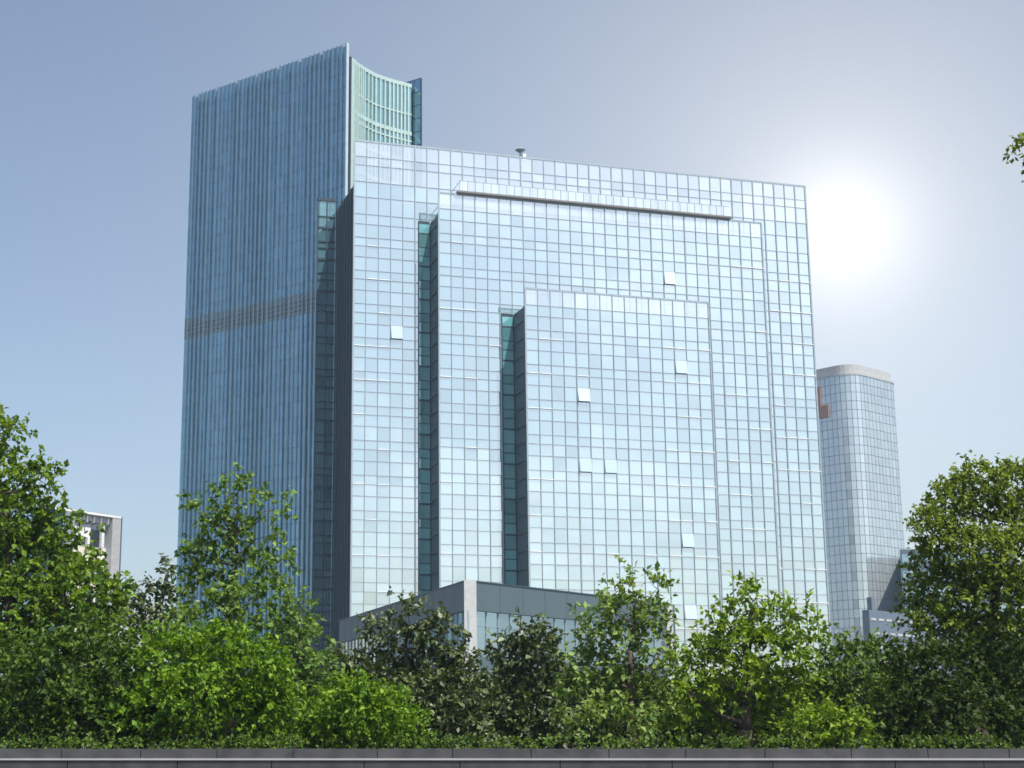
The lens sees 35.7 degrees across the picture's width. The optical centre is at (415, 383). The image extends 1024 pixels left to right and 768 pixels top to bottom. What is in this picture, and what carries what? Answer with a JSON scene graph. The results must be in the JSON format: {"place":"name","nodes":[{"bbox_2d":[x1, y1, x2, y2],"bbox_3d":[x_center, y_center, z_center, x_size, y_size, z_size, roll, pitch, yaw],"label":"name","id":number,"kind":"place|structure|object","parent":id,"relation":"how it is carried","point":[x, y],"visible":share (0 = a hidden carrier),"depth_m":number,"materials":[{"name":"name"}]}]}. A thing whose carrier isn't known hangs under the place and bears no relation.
{"place":"outdoors","nodes":[
{"label":"outdoors","id":0,"kind":"place"},
{"bbox_2d":[0,507,122,746],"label":"framed building","id":1,"kind":"structure","parent":0,"point":[110,544],"depth_m":228.81,"materials":[{"name":"white concrete"}]},
{"bbox_2d":[175,43,421,746],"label":"glass tower","id":2,"kind":"structure","parent":0,"point":[272,156],"depth_m":217.68,"materials":[{"name":"blue glass"}]},
{"bbox_2d":[339,580,676,746],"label":"podium building","id":3,"kind":"structure","parent":0,"point":[475,608],"depth_m":127.93,"materials":[{"name":"concrete"}]},
{"bbox_2d":[0,0,1023,740],"label":"sky","id":4,"kind":"structure","parent":0,"point":[897,120],"materials":[{"name":"blue"}]},
{"bbox_2d":[311,139,832,746],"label":"office block","id":5,"kind":"structure","parent":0,"point":[563,375],"depth_m":176.99,"materials":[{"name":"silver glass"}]},
{"bbox_2d":[816,364,904,746],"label":"rounded tower","id":6,"kind":"structure","parent":0,"point":[864,532],"depth_m":333.42,"materials":[{"name":"glass"},{"name":"pale concrete"}]},
{"bbox_2d":[899,547,1021,679],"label":"grey building","id":7,"kind":"structure","parent":0,"point":[904,553],"depth_m":317.96,"materials":[{"name":"blue stone"}]},
{"label":"ground","id":8,"kind":"structure","parent":0,"visible":0},
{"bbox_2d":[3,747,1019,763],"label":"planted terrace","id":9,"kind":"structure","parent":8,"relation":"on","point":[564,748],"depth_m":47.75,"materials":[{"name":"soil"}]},
{"bbox_2d":[0,403,141,748],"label":"plane tree","id":10,"kind":"object","parent":9,"relation":"on","point":[52,605],"visible":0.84,"depth_m":27.97,"materials":[{"name":"green plant"}]},
{"bbox_2d":[0,605,179,748],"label":"dark shrub","id":11,"kind":"object","parent":9,"relation":"on","point":[67,681],"visible":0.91,"depth_m":25.39,"materials":[{"name":"green plant"}]},
{"bbox_2d":[100,552,199,747],"bbox_3d":[-6.247,6.197,36.648,2.429,4.560,2.475,6,-14,-23],"label":"dark tree","id":12,"kind":"object","parent":9,"relation":"on","point":[166,588],"visible":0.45,"depth_m":36.69,"materials":[{"name":"green plant"}]},
{"bbox_2d":[103,609,313,748],"bbox_3d":[-3.297,4.776,25.290,3.216,2.356,2.077,6,-14,-24],"label":"hedge shrub","id":13,"kind":"object","parent":9,"relation":"on","point":[253,698],"visible":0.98,"depth_m":25.15,"materials":[{"name":"green plant"}]},
{"bbox_2d":[154,461,339,748],"bbox_3d":[-3.517,4.474,31.962,3.544,5.855,3.559,5,-14,-20],"label":"slender tree","id":14,"kind":"object","parent":9,"relation":"on","point":[231,594],"visible":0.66,"depth_m":31.85,"materials":[{"name":"green plant"}]},
{"bbox_2d":[255,575,349,748],"bbox_3d":[-2.237,5.293,29.840,1.835,3.327,1.682,9,-16,-35],"label":"leafy sapling","id":15,"kind":"object","parent":9,"relation":"on","point":[304,667],"visible":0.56,"depth_m":29.72,"materials":[{"name":"green plant"}]},
{"bbox_2d":[278,665,437,750],"bbox_3d":[-0.866,5.233,25.279,2.322,1.460,2.230,-6,-14,25],"label":"round shrub","id":16,"kind":"object","parent":9,"relation":"on","point":[377,706],"visible":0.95,"depth_m":24.78,"materials":[{"name":"green plant"}]},
{"bbox_2d":[323,586,506,748],"bbox_3d":[-0.069,5.835,32.367,3.545,3.379,2.587,-6,-14,26],"label":"magnolia tree","id":17,"kind":"object","parent":9,"relation":"on","point":[450,698],"visible":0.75,"depth_m":32.27,"materials":[{"name":"green plant"}]},
{"bbox_2d":[0,728,1023,748],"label":"ground cover","id":18,"kind":"object","parent":9,"relation":"on","point":[734,742],"visible":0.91,"depth_m":24.34,"materials":[{"name":"green plant"}]},
{"bbox_2d":[0,657,1023,748],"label":"clipped hedge","id":19,"kind":"object","parent":9,"relation":"on","point":[782,689],"visible":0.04,"depth_m":40.62,"materials":[{"name":"green plant"}]},
{"bbox_2d":[457,607,598,748],"bbox_3d":[2.377,6.261,33.535,3.159,3.075,2.618,0,-13,0],"label":"magnolia tree","id":20,"kind":"object","parent":9,"relation":"on","point":[531,650],"visible":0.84,"depth_m":33.11,"materials":[{"name":"green plant"}]},
{"bbox_2d":[547,554,691,748],"bbox_3d":[3.896,5.202,30.567,2.840,3.826,3.041,0,-13,0],"label":"young tree","id":21,"kind":"object","parent":9,"relation":"on","point":[628,715],"visible":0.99,"depth_m":30.58,"materials":[{"name":"green plant"}]},
{"bbox_2d":[654,570,838,748],"bbox_3d":[5.894,4.916,28.079,3.273,3.289,2.251,0,-13,0],"label":"lime tree","id":22,"kind":"object","parent":9,"relation":"on","point":[747,632],"visible":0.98,"depth_m":27.95,"materials":[{"name":"green plant"}]},
{"bbox_2d":[765,691,885,748],"bbox_3d":[6.572,5.449,25.361,1.773,1.065,1.188,6,-14,-24],"label":"shrub","id":23,"kind":"object","parent":9,"relation":"on","point":[848,721],"visible":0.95,"depth_m":25.37,"materials":[{"name":"green plant"}]},
{"bbox_2d":[781,626,915,748],"bbox_3d":[9.566,6.654,34.564,2.613,2.752,3.511,-12,-17,42],"label":"tree","id":24,"kind":"object","parent":9,"relation":"on","point":[837,687],"visible":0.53,"depth_m":34.16,"materials":[{"name":"green plant"}]},
{"bbox_2d":[855,624,1023,748],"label":"dark thicket","id":25,"kind":"object","parent":9,"relation":"on","point":[1004,704],"visible":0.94,"depth_m":26.26,"materials":[{"name":"green plant"}]},
{"bbox_2d":[886,449,1023,748],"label":"broad tree","id":26,"kind":"object","parent":9,"relation":"on","point":[993,575],"visible":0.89,"depth_m":30.68,"materials":[{"name":"green plant"}]},
{"bbox_2d":[1002,132,1023,182],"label":"street tree","id":27,"kind":"object","parent":9,"relation":"on","point":[1017,141],"visible":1,"depth_m":26.61,"materials":[{"name":"green plant"}]},
{"bbox_2d":[0,749,1023,767],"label":"granite wall","id":28,"kind":"structure","parent":8,"relation":"on","point":[514,758],"depth_m":23.37,"materials":[{"name":"stone"}]},
{"bbox_2d":[862,597,948,678],"bbox_3d":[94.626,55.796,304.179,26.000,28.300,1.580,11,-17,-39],"label":"dark annex","id":29,"kind":"object","parent":8,"relation":"on","point":[872,617],"visible":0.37,"depth_m":300.45,"materials":[{"name":"grey concrete"}]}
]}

